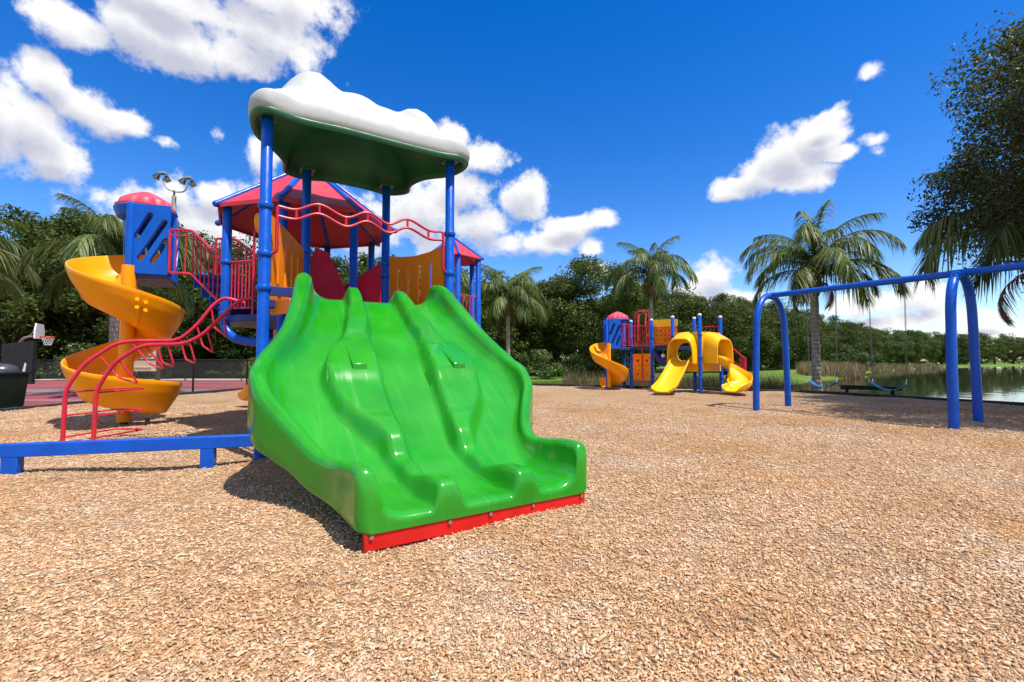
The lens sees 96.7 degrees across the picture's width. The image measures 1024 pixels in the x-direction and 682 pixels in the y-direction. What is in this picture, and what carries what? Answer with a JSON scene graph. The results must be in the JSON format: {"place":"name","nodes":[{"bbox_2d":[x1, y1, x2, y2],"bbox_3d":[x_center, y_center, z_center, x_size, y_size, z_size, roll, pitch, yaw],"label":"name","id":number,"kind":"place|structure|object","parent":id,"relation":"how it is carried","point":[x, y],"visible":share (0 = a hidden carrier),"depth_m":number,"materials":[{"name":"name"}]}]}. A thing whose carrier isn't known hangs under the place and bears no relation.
{"place":"outdoors","nodes":[
{"label":"outdoors","id":0,"kind":"place"},
{"bbox_2d":[35,379,245,379],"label":"footpath","id":1,"kind":"structure","parent":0,"point":[161,379],"depth_m":26.38,"materials":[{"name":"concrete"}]},
{"bbox_2d":[0,385,1023,681],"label":"mulch ground","id":2,"kind":"structure","parent":0,"point":[584,397],"depth_m":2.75,"materials":[{"name":"beige wood"}]},
{"bbox_2d":[0,434,252,474],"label":"balance beam","id":3,"kind":"structure","parent":2,"relation":"on","point":[12,455],"depth_m":4.53,"materials":[{"name":"blue metal"}]},
{"bbox_2d":[60,71,586,551],"bbox_3d":[-3.438,-0.916,7.222,8.052,5.149,8.935,0,-2,0],"label":"play structure","id":4,"kind":"object","parent":2,"relation":"on","point":[384,411],"visible":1,"depth_m":5.30,"materials":[{"name":"blue paint"}]},
{"bbox_2d":[589,310,752,393],"bbox_3d":[5.360,0.383,16.171,5.645,3.318,3.921,-1,-3,31],"label":"play structure","id":5,"kind":"object","parent":2,"relation":"on","point":[711,351],"visible":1,"depth_m":16.38,"materials":[{"name":"blue paint"}]},
{"bbox_2d":[753,262,1023,428],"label":"swing set","id":6,"kind":"object","parent":2,"relation":"on","point":[954,277],"visible":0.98,"depth_m":8.29,"materials":[{"name":"blue paint"}]},
{"bbox_2d":[806,294,838,387],"bbox_3d":[6.670,-0.009,9.792,0.150,2.011,0.601,2,-3,-32],"label":"swing","id":7,"kind":"object","parent":6,"relation":"hanging from","point":[815,384],"visible":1,"depth_m":9.60,"materials":[{"name":"metal"}]},
{"bbox_2d":[868,286,908,390],"bbox_3d":[7.287,-0.050,8.822,0.150,2.011,0.601,2,-3,-32],"label":"swing","id":8,"kind":"object","parent":6,"relation":"hanging from","point":[882,388],"visible":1,"depth_m":8.74,"materials":[{"name":"metal"}]},
{"bbox_2d":[945,4,1023,242],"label":"oak tree","id":9,"kind":"object","parent":2,"relation":"on","point":[1019,181],"visible":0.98,"depth_m":9.19,"materials":[{"name":"green plant"}]},
{"bbox_2d":[0,0,1023,360],"label":"sky","id":10,"kind":"structure","parent":0,"point":[587,127],"materials":[{"name":"blue"}]},
{"bbox_2d":[35,361,1023,403],"bbox_3d":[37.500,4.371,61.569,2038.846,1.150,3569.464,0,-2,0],"label":"ground","id":11,"kind":"structure","parent":0,"point":[764,371],"depth_m":36.82,"materials":[{"name":"green plant"}]},
{"bbox_2d":[0,219,42,308],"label":"palm tree","id":12,"kind":"object","parent":11,"relation":"on","point":[7,280],"visible":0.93,"depth_m":15.08,"materials":[{"name":"green plant"}]},
{"bbox_2d":[0,254,90,373],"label":"oak tree","id":13,"kind":"object","parent":11,"relation":"on","point":[46,354],"visible":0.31,"depth_m":27.14,"materials":[{"name":"green plant"}]},
{"bbox_2d":[0,203,104,363],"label":"oak tree","id":14,"kind":"object","parent":11,"relation":"on","point":[15,211],"visible":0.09,"depth_m":29.15,"materials":[{"name":"green plant"}]},
{"bbox_2d":[0,213,106,375],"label":"oak tree","id":15,"kind":"object","parent":11,"relation":"on","point":[14,239],"depth_m":35.02,"materials":[{"name":"green plant"}]},
{"bbox_2d":[48,342,100,375],"bbox_3d":[-24.319,1.405,26.350,3.316,2.681,2.817,0,-3,-11],"label":"shrub","id":16,"kind":"object","parent":11,"relation":"on","point":[76,349],"visible":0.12,"depth_m":25.53,"materials":[{"name":"green plant"}]},
{"bbox_2d":[0,208,189,378],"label":"oak tree","id":17,"kind":"object","parent":11,"relation":"on","point":[46,272],"visible":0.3,"depth_m":27.15,"materials":[{"name":"green plant"}]},
{"bbox_2d":[14,193,212,341],"bbox_3d":[-12.419,-1.167,14.399,5.149,6.463,4.534,0,-2,0],"label":"palm tree","id":18,"kind":"object","parent":11,"relation":"on","point":[84,245],"visible":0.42,"depth_m":14.12,"materials":[{"name":"green plant"}]},
{"bbox_2d":[24,380,245,405],"bbox_3d":[-27.200,1.804,16.438,37.600,0.001,18.000,0,-2,0],"label":"court","id":19,"kind":"object","parent":11,"relation":"on","point":[31,399],"depth_m":18.54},
{"bbox_2d":[0,364,31,407],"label":"litter bin","id":20,"kind":"object","parent":19,"relation":"on","point":[13,382],"visible":0.97,"depth_m":10.43,"materials":[{"name":"plastic"}]},
{"bbox_2d":[1,341,36,383],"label":"windscreen","id":21,"kind":"object","parent":19,"relation":"on","point":[21,356],"visible":0.56,"depth_m":21.27,"materials":[{"name":"black fabric"}]},
{"bbox_2d":[19,323,54,344],"bbox_3d":[-25.100,0.677,23.999,2.438,3.100,0.905,-1,-3,28],"label":"basketball hoop","id":22,"kind":"object","parent":19,"relation":"on","point":[39,331],"visible":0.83,"depth_m":23.69,"materials":[{"name":"grey metal"}]},
{"bbox_2d":[26,389,218,392],"bbox_3d":[-28.500,1.800,16.438,35.000,0.001,1.800,0,-2,0],"label":"court stripe","id":23,"kind":"object","parent":19,"relation":"on","point":[50,390],"depth_m":16.63,"materials":[{"name":"white paint"}]},
{"bbox_2d":[35,360,250,380],"bbox_3d":[-19.299,1.675,24.751,21.458,1.370,0.059,0,-2,0],"label":"chain link fence","id":24,"kind":"object","parent":19,"relation":"on","point":[163,369],"visible":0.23,"depth_m":24.75,"materials":[{"name":"black metal"}]},
{"bbox_2d":[133,348,160,380],"bbox_3d":[-17.565,1.123,21.557,1.570,2.000,0.390,0,-2,0],"label":"notice cabinet","id":25,"kind":"object","parent":19,"relation":"on","point":[142,364],"visible":0.22,"depth_m":21.47,"materials":[{"name":"white wood"}]},
{"bbox_2d":[34,224,236,377],"bbox_3d":[-22.843,-2.541,31.628,12.483,10.832,12.681,-1,-3,16],"label":"oak tree","id":26,"kind":"object","parent":11,"relation":"on","point":[83,304],"visible":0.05,"depth_m":29.51,"materials":[{"name":"green plant"}]},
{"bbox_2d":[93,274,229,378],"bbox_3d":[-22.165,-0.887,28.702,7.267,6.986,7.050,-1,-3,15],"label":"oak tree","id":27,"kind":"object","parent":11,"relation":"on","point":[176,351],"visible":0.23,"depth_m":28.29,"materials":[{"name":"green plant"}]},
{"bbox_2d":[152,171,196,376],"bbox_3d":[-22.560,-4.503,30.143,2.614,13.675,0.744,0,-2,0],"label":"flood light","id":28,"kind":"object","parent":11,"relation":"on","point":[167,179],"visible":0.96,"depth_m":30.37,"materials":[{"name":"metal"}]},
{"bbox_2d":[133,359,254,390],"bbox_3d":[-10.264,1.343,16.992,0.880,1.370,8.518,-1,-3,19],"label":"chain link fence","id":29,"kind":"object","parent":11,"relation":"on","point":[205,360],"visible":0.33,"depth_m":15.88,"materials":[{"name":"black metal"}]},
{"bbox_2d":[163,247,251,374],"bbox_3d":[-26.692,-2.681,37.599,13.462,11.681,13.676,-1,-3,15],"label":"oak tree","id":30,"kind":"object","parent":11,"relation":"on","point":[223,349],"visible":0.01,"depth_m":37.29,"materials":[{"name":"green plant"}]},
{"bbox_2d":[165,233,258,375],"bbox_3d":[-18.515,-2.460,33.080,11.609,10.713,11.578,1,-3,-31],"label":"oak tree","id":31,"kind":"object","parent":11,"relation":"on","point":[242,352],"visible":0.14,"depth_m":30.58,"materials":[{"name":"green plant"}]},
{"bbox_2d":[243,357,254,372],"bbox_3d":[-14.518,1.433,27.339,3.010,2.650,3.414,2,-3,-37],"label":"shrub","id":32,"kind":"object","parent":11,"relation":"on","point":[248,364],"visible":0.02,"depth_m":26.69,"materials":[{"name":"green plant"}]},
{"bbox_2d":[240,247,348,355],"bbox_3d":[-14.438,-2.114,32.627,11.307,9.955,9.991,-1,-3,17],"label":"oak tree","id":33,"kind":"object","parent":11,"relation":"on","point":[337,262],"visible":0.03,"depth_m":32.44,"materials":[{"name":"green plant"}]},
{"bbox_2d":[339,251,419,285],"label":"oak tree","id":34,"kind":"object","parent":11,"relation":"on","point":[362,268],"visible":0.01,"depth_m":33.00,"materials":[{"name":"green plant"}]},
{"bbox_2d":[398,266,481,319],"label":"palm tree","id":35,"kind":"object","parent":11,"relation":"on","point":[464,288],"visible":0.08,"depth_m":24.17,"materials":[{"name":"green plant"}]},
{"bbox_2d":[408,266,498,338],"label":"oak tree","id":36,"kind":"object","parent":11,"relation":"on","point":[483,316],"visible":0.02,"depth_m":33.28,"materials":[{"name":"green plant"}]},
{"bbox_2d":[464,268,546,363],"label":"oak tree","id":37,"kind":"object","parent":11,"relation":"on","point":[517,345],"visible":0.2,"depth_m":34.77,"materials":[{"name":"green plant"}]},
{"bbox_2d":[461,264,550,354],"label":"palm tree","id":38,"kind":"object","parent":11,"relation":"on","point":[497,286],"visible":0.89,"depth_m":27.71,"materials":[{"name":"green plant"}]},
{"bbox_2d":[0,383,1023,411],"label":"border edging","id":39,"kind":"object","parent":11,"relation":"on","point":[619,386],"visible":0.24,"depth_m":14.64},
{"bbox_2d":[514,351,531,372],"bbox_3d":[0.094,1.762,31.298,2.508,2.208,2.845,0,-2,-7],"label":"shrub","id":40,"kind":"object","parent":11,"relation":"on","point":[522,355],"visible":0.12,"depth_m":31.11,"materials":[{"name":"green plant"}]},
{"bbox_2d":[489,298,562,368],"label":"oak tree","id":41,"kind":"object","parent":11,"relation":"on","point":[527,345],"depth_m":43.17,"materials":[{"name":"green plant"}]},
{"bbox_2d":[518,348,564,379],"bbox_3d":[1.949,1.674,30.085,2.934,2.372,2.492,-1,-3,18],"label":"shrub","id":42,"kind":"object","parent":11,"relation":"on","point":[544,355],"visible":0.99,"depth_m":29.64,"materials":[{"name":"green plant"}]},
{"bbox_2d":[510,275,615,374],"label":"oak tree","id":43,"kind":"object","parent":11,"relation":"on","point":[536,336],"visible":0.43,"depth_m":36.13,"materials":[{"name":"green plant"}]},
{"bbox_2d":[543,344,590,368],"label":"oak tree","id":44,"kind":"object","parent":11,"relation":"on","point":[563,358],"visible":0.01,"depth_m":54.30,"materials":[{"name":"green plant"}]},
{"bbox_2d":[559,353,590,377],"bbox_3d":[4.440,1.881,32.397,2.551,2.063,2.167,0,-2,3],"label":"shrub","id":45,"kind":"object","parent":11,"relation":"on","point":[570,358],"visible":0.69,"depth_m":32.06,"materials":[{"name":"green plant"}]},
{"bbox_2d":[526,254,665,375],"bbox_3d":[6.094,-1.927,35.565,11.382,9.876,11.562,0,-2,6],"label":"oak tree","id":46,"kind":"object","parent":11,"relation":"on","point":[592,271],"visible":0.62,"depth_m":34.34,"materials":[{"name":"green plant"}]},
{"bbox_2d":[587,281,669,373],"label":"oak tree","id":47,"kind":"object","parent":11,"relation":"on","point":[656,317],"visible":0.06,"depth_m":40.24,"materials":[{"name":"green plant"}]},
{"bbox_2d":[605,236,698,352],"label":"palm tree","id":48,"kind":"object","parent":11,"relation":"on","point":[654,279],"visible":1,"depth_m":29.57,"materials":[{"name":"green plant"}]},
{"bbox_2d":[612,288,706,372],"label":"oak tree","id":49,"kind":"object","parent":11,"relation":"on","point":[683,298],"visible":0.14,"depth_m":43.27,"materials":[{"name":"green plant"}]},
{"bbox_2d":[562,370,810,389],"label":"reeds","id":50,"kind":"object","parent":11,"relation":"on","point":[709,381],"visible":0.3,"depth_m":19.33,"materials":[{"name":"plant"}]},
{"bbox_2d":[654,284,751,371],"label":"oak tree","id":51,"kind":"object","parent":11,"relation":"on","point":[710,317],"visible":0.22,"depth_m":45.65,"materials":[{"name":"green plant"}]},
{"bbox_2d":[679,293,773,371],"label":"oak tree","id":52,"kind":"object","parent":11,"relation":"on","point":[746,351],"visible":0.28,"depth_m":48.87,"materials":[{"name":"green plant"}]},
{"bbox_2d":[722,296,780,370],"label":"oak tree","id":53,"kind":"object","parent":11,"relation":"on","point":[771,339],"visible":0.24,"depth_m":52.65,"materials":[{"name":"green plant"}]},
{"bbox_2d":[746,301,806,369],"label":"oak tree","id":54,"kind":"object","parent":11,"relation":"on","point":[792,336],"visible":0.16,"depth_m":57.29,"materials":[{"name":"green plant"}]},
{"bbox_2d":[761,298,835,368],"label":"oak tree","id":55,"kind":"object","parent":11,"relation":"on","point":[802,320],"visible":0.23,"depth_m":60.72,"materials":[{"name":"green plant"}]},
{"bbox_2d":[776,309,842,368],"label":"oak tree","id":56,"kind":"object","parent":11,"relation":"on","point":[829,337],"visible":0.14,"depth_m":65.77,"materials":[{"name":"green plant"}]},
{"bbox_2d":[791,311,851,362],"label":"oak tree","id":57,"kind":"object","parent":11,"relation":"on","point":[838,329],"visible":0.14,"depth_m":70.37,"materials":[{"name":"green plant"}]},
{"bbox_2d":[737,199,911,390],"bbox_3d":[11.725,-1.318,17.548,5.500,7.235,5.347,0,-2,0],"label":"palm tree","id":58,"kind":"object","parent":11,"relation":"on","point":[814,269],"visible":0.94,"depth_m":17.27,"materials":[{"name":"green plant"}]},
{"bbox_2d":[794,360,867,378],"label":"reeds","id":59,"kind":"object","parent":11,"relation":"on","point":[848,370],"visible":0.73,"depth_m":37.30,"materials":[{"name":"beige plant"}]},
{"bbox_2d":[823,314,865,361],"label":"oak tree","id":60,"kind":"object","parent":11,"relation":"on","point":[854,334],"visible":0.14,"depth_m":76.47,"materials":[{"name":"green plant"}]},
{"bbox_2d":[825,317,878,364],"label":"oak tree","id":61,"kind":"object","parent":11,"relation":"on","point":[868,338],"visible":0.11,"depth_m":81.22,"materials":[{"name":"green plant"}]},
{"bbox_2d":[829,342,882,369],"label":"shrub","id":62,"kind":"object","parent":11,"relation":"on","point":[862,358],"visible":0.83,"depth_m":59.74,"materials":[{"name":"green plant"}]},
{"bbox_2d":[843,322,890,356],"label":"oak tree","id":63,"kind":"object","parent":11,"relation":"on","point":[877,344],"visible":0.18,"depth_m":87.35,"materials":[{"name":"green plant"}]},
{"bbox_2d":[859,325,895,364],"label":"oak tree","id":64,"kind":"object","parent":11,"relation":"on","point":[886,337],"visible":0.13,"depth_m":93.30,"materials":[{"name":"green plant"}]},
{"bbox_2d":[870,328,904,365],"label":"oak tree","id":65,"kind":"object","parent":11,"relation":"on","point":[896,350],"visible":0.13,"depth_m":100.18,"materials":[{"name":"green plant"}]},
{"bbox_2d":[879,327,916,364],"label":"oak tree","id":66,"kind":"object","parent":11,"relation":"on","point":[893,360],"visible":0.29,"depth_m":107.98,"materials":[{"name":"green plant"}]},
{"bbox_2d":[854,362,945,371],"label":"reeds","id":67,"kind":"object","parent":11,"relation":"on","point":[896,367],"visible":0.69,"depth_m":71.20,"materials":[{"name":"beige plant"}]},
{"bbox_2d":[890,329,932,363],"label":"oak tree","id":68,"kind":"object","parent":11,"relation":"on","point":[920,345],"visible":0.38,"depth_m":113.25,"materials":[{"name":"green plant"}]},
{"bbox_2d":[908,330,942,363],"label":"oak tree","id":69,"kind":"object","parent":11,"relation":"on","point":[935,349],"visible":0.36,"depth_m":119.42,"materials":[{"name":"green plant"}]},
{"bbox_2d":[914,331,958,364],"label":"oak tree","id":70,"kind":"object","parent":11,"relation":"on","point":[943,347],"visible":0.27,"depth_m":126.17,"materials":[{"name":"green plant"}]},
{"bbox_2d":[933,330,969,363],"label":"oak tree","id":71,"kind":"object","parent":11,"relation":"on","point":[962,343],"visible":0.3,"depth_m":131.13,"materials":[{"name":"green plant"}]},
{"bbox_2d":[905,171,1023,327],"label":"palm tree","id":72,"kind":"object","parent":11,"relation":"on","point":[998,241],"visible":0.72,"depth_m":11.44,"materials":[{"name":"green plant"}]},
{"bbox_2d":[906,17,1023,272],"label":"oak tree","id":73,"kind":"object","parent":11,"relation":"on","point":[954,193],"visible":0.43,"depth_m":11.54,"materials":[{"name":"green plant"}]},
{"bbox_2d":[957,333,996,363],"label":"oak tree","id":74,"kind":"object","parent":11,"relation":"on","point":[983,349],"visible":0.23,"depth_m":137.44,"materials":[{"name":"green plant"}]},
{"bbox_2d":[957,332,1007,363],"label":"oak tree","id":75,"kind":"object","parent":11,"relation":"on","point":[999,347],"visible":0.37,"depth_m":143.22,"materials":[{"name":"green plant"}]},
{"bbox_2d":[983,333,1022,363],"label":"oak tree","id":76,"kind":"object","parent":11,"relation":"on","point":[1008,340],"visible":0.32,"depth_m":150.16,"materials":[{"name":"green plant"}]},
{"bbox_2d":[1000,334,1023,363],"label":"oak tree","id":77,"kind":"object","parent":11,"relation":"on","point":[1018,355],"visible":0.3,"depth_m":158.09,"materials":[{"name":"green plant"}]},
{"bbox_2d":[532,380,599,384],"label":"grass","id":78,"kind":"structure","parent":0,"point":[552,382],"depth_m":24.54,"materials":[{"name":"green plant"}]},
{"bbox_2d":[791,366,1023,401],"bbox_3d":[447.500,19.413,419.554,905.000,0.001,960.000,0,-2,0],"label":"lake water","id":79,"kind":"structure","parent":0,"point":[1003,383],"depth_m":30.19,"materials":[{"name":"green liquid"}]},
{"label":"grass","id":80,"kind":"object","parent":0,"visible":0},
{"bbox_2d":[839,385,901,394],"bbox_3d":[12.196,1.842,15.528,1.800,0.647,0.492,-1,-3,30],"label":"bench","id":81,"kind":"object","parent":80,"relation":"on","point":[858,387],"visible":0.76,"depth_m":15.39,"materials":[{"name":"metal"}]}
]}

